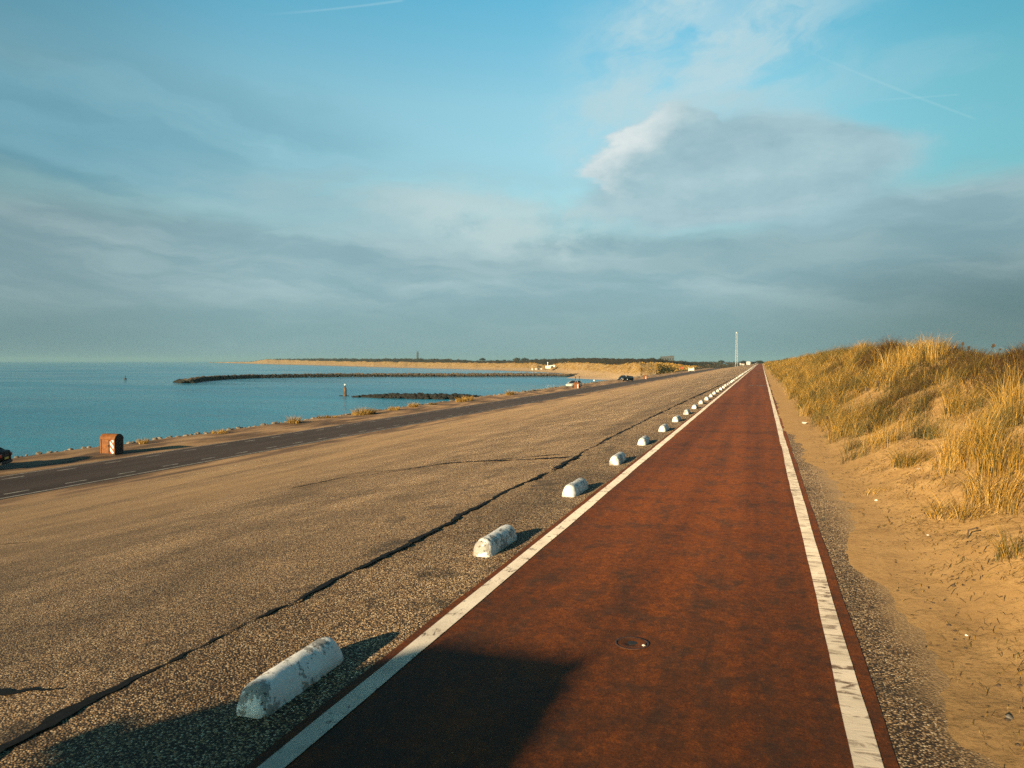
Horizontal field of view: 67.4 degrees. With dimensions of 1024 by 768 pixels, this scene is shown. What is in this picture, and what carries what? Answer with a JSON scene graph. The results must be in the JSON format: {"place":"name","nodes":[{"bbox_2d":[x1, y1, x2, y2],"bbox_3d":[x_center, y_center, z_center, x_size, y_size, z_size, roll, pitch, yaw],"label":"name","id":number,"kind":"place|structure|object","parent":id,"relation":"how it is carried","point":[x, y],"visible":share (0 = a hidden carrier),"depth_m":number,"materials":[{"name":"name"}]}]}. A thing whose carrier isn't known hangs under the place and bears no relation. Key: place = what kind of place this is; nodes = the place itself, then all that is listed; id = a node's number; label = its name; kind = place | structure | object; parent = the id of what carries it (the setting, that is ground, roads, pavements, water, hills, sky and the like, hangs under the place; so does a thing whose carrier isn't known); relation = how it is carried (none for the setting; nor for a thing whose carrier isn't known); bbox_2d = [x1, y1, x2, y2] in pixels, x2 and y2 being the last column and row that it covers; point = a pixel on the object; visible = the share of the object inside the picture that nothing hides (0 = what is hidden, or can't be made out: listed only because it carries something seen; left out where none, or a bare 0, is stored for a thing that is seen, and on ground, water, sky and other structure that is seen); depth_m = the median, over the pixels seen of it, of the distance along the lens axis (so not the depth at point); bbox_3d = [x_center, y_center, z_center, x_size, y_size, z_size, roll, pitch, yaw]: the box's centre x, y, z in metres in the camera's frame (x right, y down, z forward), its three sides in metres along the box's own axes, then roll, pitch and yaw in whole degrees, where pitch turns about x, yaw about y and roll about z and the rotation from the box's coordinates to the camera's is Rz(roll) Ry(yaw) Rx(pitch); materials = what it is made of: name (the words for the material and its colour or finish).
{"place":"outdoors","nodes":[
{"label":"outdoors","id":0,"kind":"place"},
{"bbox_2d":[0,368,719,499],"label":"road","id":1,"kind":"structure","parent":0,"point":[39,480],"depth_m":48.22,"materials":[{"name":"grey asphalt"}]},
{"bbox_2d":[7,375,679,493],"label":"road dash marking","id":2,"kind":"object","parent":1,"relation":"on","point":[246,451],"visible":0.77,"depth_m":47.11,"materials":[{"name":"paint"}]},
{"bbox_2d":[1,370,699,476],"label":"road edge line","id":3,"kind":"object","parent":1,"relation":"on","point":[251,438],"visible":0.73,"depth_m":52.58,"materials":[{"name":"paint"}]},
{"bbox_2d":[0,368,720,498],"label":"road edge line","id":4,"kind":"object","parent":1,"relation":"on","point":[255,452],"visible":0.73,"depth_m":44.21,"materials":[{"name":"paint"}]},
{"bbox_2d":[623,376,633,380],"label":"parked car","id":5,"kind":"object","parent":1,"relation":"on","point":[627,378],"visible":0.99,"depth_m":212.80,"materials":[{"name":"black paint"}]},
{"bbox_2d":[0,362,728,457],"bbox_3d":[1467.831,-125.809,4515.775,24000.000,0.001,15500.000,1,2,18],"label":"sea","id":6,"kind":"structure","parent":0,"point":[45,407],"depth_m":206.87,"materials":[{"name":"liquid"}]},
{"bbox_2d":[343,384,346,395],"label":"marker post","id":7,"kind":"object","parent":6,"relation":"in","point":[345,392],"visible":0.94,"depth_m":197.39,"materials":[{"name":"metal"}]},
{"bbox_2d":[173,373,571,382],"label":"breakwater","id":8,"kind":"object","parent":6,"relation":"in","point":[198,379],"visible":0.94,"depth_m":438.41,"materials":[{"name":"stone"}]},
{"bbox_2d":[352,392,480,399],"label":"groyne","id":9,"kind":"object","parent":6,"relation":"in","point":[397,395],"visible":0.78,"depth_m":182.90,"materials":[{"name":"stone"}]},
{"bbox_2d":[209,358,716,378],"bbox_3d":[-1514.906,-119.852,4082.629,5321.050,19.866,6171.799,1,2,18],"label":"coast dunes","id":10,"kind":"structure","parent":0,"point":[504,365],"depth_m":812.57,"materials":[{"name":"beige sand"}]},
{"bbox_2d":[245,357,764,368],"bbox_3d":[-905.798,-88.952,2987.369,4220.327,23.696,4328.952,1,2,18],"label":"scrub","id":11,"kind":"object","parent":10,"relation":"on","point":[698,366],"visible":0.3,"depth_m":1119.49,"materials":[{"name":"green plant"}]},
{"bbox_2d":[512,361,696,374],"bbox_3d":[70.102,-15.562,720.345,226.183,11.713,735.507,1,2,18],"label":"coast grass","id":12,"kind":"structure","parent":10,"relation":"on","point":[662,366],"depth_m":429.37,"materials":[{"name":"yellow plant"}]},
{"bbox_2d":[660,356,673,360],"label":"grey hall","id":13,"kind":"structure","parent":10,"relation":"on","point":[669,358],"depth_m":1492.79,"materials":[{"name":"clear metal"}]},
{"bbox_2d":[0,364,1001,767],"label":"ground","id":14,"kind":"structure","parent":0,"point":[110,584],"depth_m":8.65,"materials":[{"name":"grey asphalt"}]},
{"bbox_2d":[0,447,12,464],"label":"parked car","id":15,"kind":"object","parent":14,"relation":"on","point":[5,456],"visible":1,"depth_m":40.64,"materials":[{"name":"black paint"}]},
{"bbox_2d":[0,687,60,695],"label":"tar seam","id":16,"kind":"object","parent":14,"relation":"on","point":[3,692],"visible":1,"depth_m":5.01,"materials":[{"name":"black asphalt"}]},
{"bbox_2d":[100,433,123,454],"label":"waste container","id":17,"kind":"object","parent":14,"relation":"on","point":[111,444],"visible":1,"depth_m":46.55,"materials":[{"name":"metal"}]},
{"bbox_2d":[102,440,108,452],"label":"door","id":18,"kind":"structure","parent":17,"relation":"in","point":[105,443],"depth_m":46.54,"materials":[{"name":"metal"}]},
{"bbox_2d":[135,438,148,443],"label":"marram tuft","id":19,"kind":"object","parent":14,"relation":"on","point":[142,442],"visible":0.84,"depth_m":53.26,"materials":[{"name":"yellow plant"}]},
{"bbox_2d":[210,428,231,433],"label":"marram tuft","id":20,"kind":"object","parent":14,"relation":"on","point":[218,431],"visible":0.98,"depth_m":61.46,"materials":[{"name":"yellow plant"}]},
{"bbox_2d":[236,637,343,718],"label":"kerb block","id":21,"kind":"structure","parent":14,"relation":"on","point":[274,689],"depth_m":4.58,"materials":[{"name":"white concrete"}]},
{"bbox_2d":[284,416,301,423],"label":"marram tuft","id":22,"kind":"object","parent":14,"relation":"on","point":[293,420],"visible":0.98,"depth_m":70.44,"materials":[{"name":"yellow plant"}]},
{"bbox_2d":[318,415,337,417],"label":"marram tuft","id":23,"kind":"object","parent":14,"relation":"on","point":[327,416],"visible":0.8,"depth_m":76.39,"materials":[{"name":"yellow plant"}]},
{"bbox_2d":[14,374,657,457],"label":"sea wall stones","id":24,"kind":"object","parent":14,"relation":"on","point":[154,438],"visible":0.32,"depth_m":68.96,"materials":[{"name":"stone"}]},
{"bbox_2d":[350,406,374,414],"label":"marram tuft","id":25,"kind":"object","parent":14,"relation":"on","point":[363,412],"visible":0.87,"depth_m":82.38,"materials":[{"name":"yellow plant"}]},
{"bbox_2d":[0,376,737,751],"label":"tar seam","id":26,"kind":"object","parent":14,"relation":"on","point":[56,716],"visible":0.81,"depth_m":5.00,"materials":[{"name":"black asphalt"}]},
{"bbox_2d":[407,401,417,406],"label":"marram tuft","id":27,"kind":"object","parent":14,"relation":"on","point":[413,405],"visible":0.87,"depth_m":93.70,"materials":[{"name":"yellow plant"}]},
{"bbox_2d":[288,457,563,488],"bbox_3d":[-1.722,2.040,18.741,7.392,1.153,2.336,1,2,23],"label":"tar seam","id":28,"kind":"object","parent":14,"relation":"on","point":[468,461],"visible":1,"depth_m":18.72,"materials":[{"name":"black asphalt"}]},
{"bbox_2d":[456,397,467,401],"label":"marram tuft","id":29,"kind":"object","parent":14,"relation":"on","point":[460,400],"visible":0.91,"depth_m":107.10,"materials":[{"name":"yellow plant"}]},
{"bbox_2d":[460,394,474,400],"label":"marram tuft","id":30,"kind":"object","parent":14,"relation":"on","point":[470,398],"visible":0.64,"depth_m":109.93,"materials":[{"name":"yellow plant"}]},
{"bbox_2d":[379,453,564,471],"bbox_3d":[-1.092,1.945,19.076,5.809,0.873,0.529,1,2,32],"label":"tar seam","id":31,"kind":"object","parent":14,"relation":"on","point":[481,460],"visible":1,"depth_m":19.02,"materials":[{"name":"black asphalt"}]},
{"bbox_2d":[473,525,516,556],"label":"kerb block","id":32,"kind":"structure","parent":14,"relation":"on","point":[494,542],"depth_m":8.04,"materials":[{"name":"white concrete"}]},
{"bbox_2d":[504,391,514,394],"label":"marram tuft","id":33,"kind":"object","parent":14,"relation":"on","point":[509,393],"visible":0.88,"depth_m":128.87,"materials":[{"name":"yellow plant"}]},
{"bbox_2d":[566,380,581,387],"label":"parked car","id":34,"kind":"object","parent":14,"relation":"on","point":[571,383],"visible":0.73,"depth_m":164.47,"materials":[{"name":"white paint"}]},
{"bbox_2d":[562,478,587,496],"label":"kerb block","id":35,"kind":"structure","parent":14,"relation":"on","point":[577,487],"depth_m":11.45,"materials":[{"name":"white concrete"}]},
{"bbox_2d":[574,382,578,387],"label":"waste container","id":36,"kind":"object","parent":14,"relation":"on","point":[576,384],"visible":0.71,"depth_m":159.13,"materials":[{"name":"metal"}]},
{"bbox_2d":[609,452,625,464],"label":"kerb block","id":37,"kind":"structure","parent":14,"relation":"on","point":[618,458],"depth_m":14.86,"materials":[{"name":"white concrete"}]},
{"bbox_2d":[637,436,649,444],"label":"kerb block","id":38,"kind":"structure","parent":14,"relation":"on","point":[644,440],"depth_m":18.29,"materials":[{"name":"white concrete"}]},
{"bbox_2d":[658,424,668,431],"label":"kerb block","id":39,"kind":"structure","parent":14,"relation":"on","point":[664,428],"depth_m":21.76,"materials":[{"name":"white concrete"}]},
{"bbox_2d":[672,415,680,421],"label":"kerb block","id":40,"kind":"structure","parent":14,"relation":"on","point":[677,418],"depth_m":25.28,"materials":[{"name":"white concrete"}]},
{"bbox_2d":[683,409,689,414],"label":"kerb block","id":41,"kind":"structure","parent":14,"relation":"on","point":[686,412],"depth_m":28.78,"materials":[{"name":"white concrete"}]},
{"bbox_2d":[0,0,1023,361],"label":"sky","id":42,"kind":"structure","parent":0,"point":[181,180],"materials":[{"name":"blue"}]},
{"bbox_2d":[244,364,898,767],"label":"path","id":43,"kind":"structure","parent":0,"point":[692,566],"depth_m":5.31,"materials":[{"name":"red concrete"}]},
{"bbox_2d":[257,364,757,767],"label":"path edge line","id":44,"kind":"object","parent":43,"relation":"on","point":[291,750],"visible":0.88,"depth_m":5.35,"materials":[{"name":"white paint"}]},
{"bbox_2d":[615,637,648,649],"bbox_3d":[0.848,1.830,5.425,0.244,0.006,0.244,1,2,18],"label":"valve cover","id":45,"kind":"object","parent":43,"relation":"on","point":[632,643],"visible":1,"depth_m":5.41,"materials":[{"name":"metal"}]},
{"bbox_2d":[762,364,883,767],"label":"path edge line","id":46,"kind":"object","parent":43,"relation":"on","point":[864,749],"visible":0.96,"depth_m":5.22,"materials":[{"name":"white paint"}]},
{"bbox_2d":[568,376,613,379],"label":"beach","id":47,"kind":"structure","parent":0,"point":[584,377],"depth_m":392.80,"materials":[{"name":"beige sand"}]},
{"bbox_2d":[674,362,763,371],"bbox_3d":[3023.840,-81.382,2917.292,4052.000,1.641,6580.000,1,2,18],"label":"heath","id":48,"kind":"object","parent":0,"point":[724,366],"visible":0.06,"depth_m":715.72,"materials":[{"name":"brown plant"}]},
{"bbox_2d":[735,332,737,365],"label":"lattice mast","id":49,"kind":"object","parent":48,"relation":"on","point":[737,355],"visible":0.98,"depth_m":799.07,"materials":[{"name":"white metal"}]},
{"bbox_2d":[763,351,1023,767],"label":"dune","id":50,"kind":"structure","parent":0,"point":[967,722],"depth_m":7.41,"materials":[{"name":"beige sand"}]},
{"bbox_2d":[863,486,892,495],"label":"marram tuft","id":51,"kind":"object","parent":50,"relation":"on","point":[874,490],"visible":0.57,"depth_m":11.32,"materials":[{"name":"yellow plant"}]},
{"bbox_2d":[852,335,908,374],"bbox_3d":[15.479,-1.225,32.291,2.688,2.030,5.375,1,2,18],"label":"dune shrub","id":52,"kind":"object","parent":50,"relation":"on","point":[874,351],"visible":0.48,"depth_m":31.81,"materials":[{"name":"brown plant"}]},
{"bbox_2d":[866,406,898,429],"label":"dune shrub","id":53,"kind":"object","parent":50,"relation":"on","point":[883,413],"visible":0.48,"depth_m":18.47,"materials":[{"name":"brown plant"}]},
{"bbox_2d":[763,333,1023,530],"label":"marram grass","id":54,"kind":"structure","parent":50,"relation":"on","point":[809,381],"depth_m":20.35,"materials":[{"name":"yellow plant"}]},
{"bbox_2d":[873,341,925,369],"bbox_3d":[13.463,-1.019,26.563,2.347,1.070,2.202,1,2,18],"label":"marram tuft","id":55,"kind":"object","parent":50,"relation":"on","point":[887,357],"visible":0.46,"depth_m":26.39,"materials":[{"name":"yellow plant"}]},
{"bbox_2d":[870,440,935,468],"bbox_3d":[6.339,1.102,12.135,1.174,0.450,1.171,0,2,0],"label":"marram tuft","id":56,"kind":"object","parent":50,"relation":"on","point":[900,461],"visible":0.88,"depth_m":12.18,"materials":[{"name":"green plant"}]},
{"bbox_2d":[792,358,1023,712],"bbox_3d":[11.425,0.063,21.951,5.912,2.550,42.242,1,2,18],"label":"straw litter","id":57,"kind":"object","parent":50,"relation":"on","point":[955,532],"visible":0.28,"depth_m":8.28,"materials":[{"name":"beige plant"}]},
{"bbox_2d":[800,380,1023,767],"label":"dry twigs","id":58,"kind":"object","parent":50,"relation":"on","point":[924,513],"visible":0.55,"depth_m":10.08,"materials":[{"name":"plant"}]},
{"bbox_2d":[806,415,1023,746],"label":"plant crumbs","id":59,"kind":"object","parent":50,"relation":"on","point":[1018,685],"visible":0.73,"depth_m":6.58,"materials":[{"name":"brown plant"}]},
{"bbox_2d":[901,343,934,365],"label":"marram tuft","id":60,"kind":"object","parent":50,"relation":"on","point":[915,360],"visible":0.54,"depth_m":25.07,"materials":[{"name":"yellow plant"}]},
{"bbox_2d":[899,361,956,390],"bbox_3d":[11.854,-0.141,22.004,1.560,1.047,3.262,1,2,18],"label":"dune shrub","id":61,"kind":"object","parent":50,"relation":"on","point":[922,374],"visible":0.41,"depth_m":22.21,"materials":[{"name":"brown plant"}]},
{"bbox_2d":[918,328,959,362],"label":"marram tuft","id":62,"kind":"object","parent":50,"relation":"on","point":[932,355],"visible":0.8,"depth_m":23.62,"materials":[{"name":"yellow plant"}]},
{"bbox_2d":[896,404,999,466],"bbox_3d":[6.557,0.732,11.311,1.735,0.970,1.558,-1,2,-34],"label":"marram tuft","id":63,"kind":"object","parent":50,"relation":"on","point":[953,447],"visible":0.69,"depth_m":11.30,"materials":[{"name":"yellow plant"}]},
{"bbox_2d":[893,485,1022,526],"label":"marram tuft","id":64,"kind":"object","parent":50,"relation":"on","point":[981,508],"visible":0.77,"depth_m":9.07,"materials":[{"name":"yellow plant"}]},
{"bbox_2d":[929,348,1000,375],"bbox_3d":[12.787,-0.542,21.162,2.348,1.080,6.025,1,2,18],"label":"dune shrub","id":65,"kind":"object","parent":50,"relation":"on","point":[959,357],"visible":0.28,"depth_m":21.57,"materials":[{"name":"brown plant"}]},
{"bbox_2d":[929,375,1001,414],"bbox_3d":[9.401,0.193,15.745,1.846,0.848,1.845,1,2,39],"label":"marram tuft","id":66,"kind":"object","parent":50,"relation":"on","point":[950,407],"visible":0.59,"depth_m":15.72,"materials":[{"name":"yellow plant"}]},
{"bbox_2d":[966,527,978,538],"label":"withered stalk","id":67,"kind":"object","parent":50,"relation":"on","point":[969,530],"visible":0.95,"depth_m":7.87,"materials":[{"name":"beige plant"}]},
{"bbox_2d":[930,411,1023,477],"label":"marram tuft","id":68,"kind":"object","parent":50,"relation":"on","point":[990,465],"visible":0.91,"depth_m":9.74,"materials":[{"name":"yellow plant"}]},
{"bbox_2d":[930,454,1023,512],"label":"marram tuft","id":69,"kind":"object","parent":50,"relation":"on","point":[990,487],"visible":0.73,"depth_m":9.31,"materials":[{"name":"yellow plant"}]},
{"bbox_2d":[949,405,1018,459],"bbox_3d":[6.806,0.633,11.017,1.230,0.896,1.418,1,2,18],"label":"marram tuft","id":70,"kind":"object","parent":50,"relation":"on","point":[975,437],"visible":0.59,"depth_m":11.07,"materials":[{"name":"yellow plant"}]},
{"bbox_2d":[952,340,1023,397],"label":"dune shrub","id":71,"kind":"object","parent":50,"relation":"on","point":[999,366],"visible":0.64,"depth_m":17.00,"materials":[{"name":"brown plant"}]},
{"bbox_2d":[971,518,1023,561],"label":"marram tuft","id":72,"kind":"object","parent":50,"relation":"on","point":[1016,549],"visible":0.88,"depth_m":6.84,"materials":[{"name":"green plant"}]},
{"bbox_2d":[978,360,1023,415],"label":"marram tuft","id":73,"kind":"object","parent":50,"relation":"on","point":[1012,392],"visible":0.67,"depth_m":13.11,"materials":[{"name":"yellow plant"}]},
{"bbox_2d":[1005,714,1013,719],"bbox_3d":[2.751,1.841,4.245,0.038,0.030,0.036,-1,2,-31],"label":"pebble","id":74,"kind":"object","parent":50,"relation":"on","point":[1008,716],"visible":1,"depth_m":4.24,"materials":[{"name":"white stone"}]}
]}

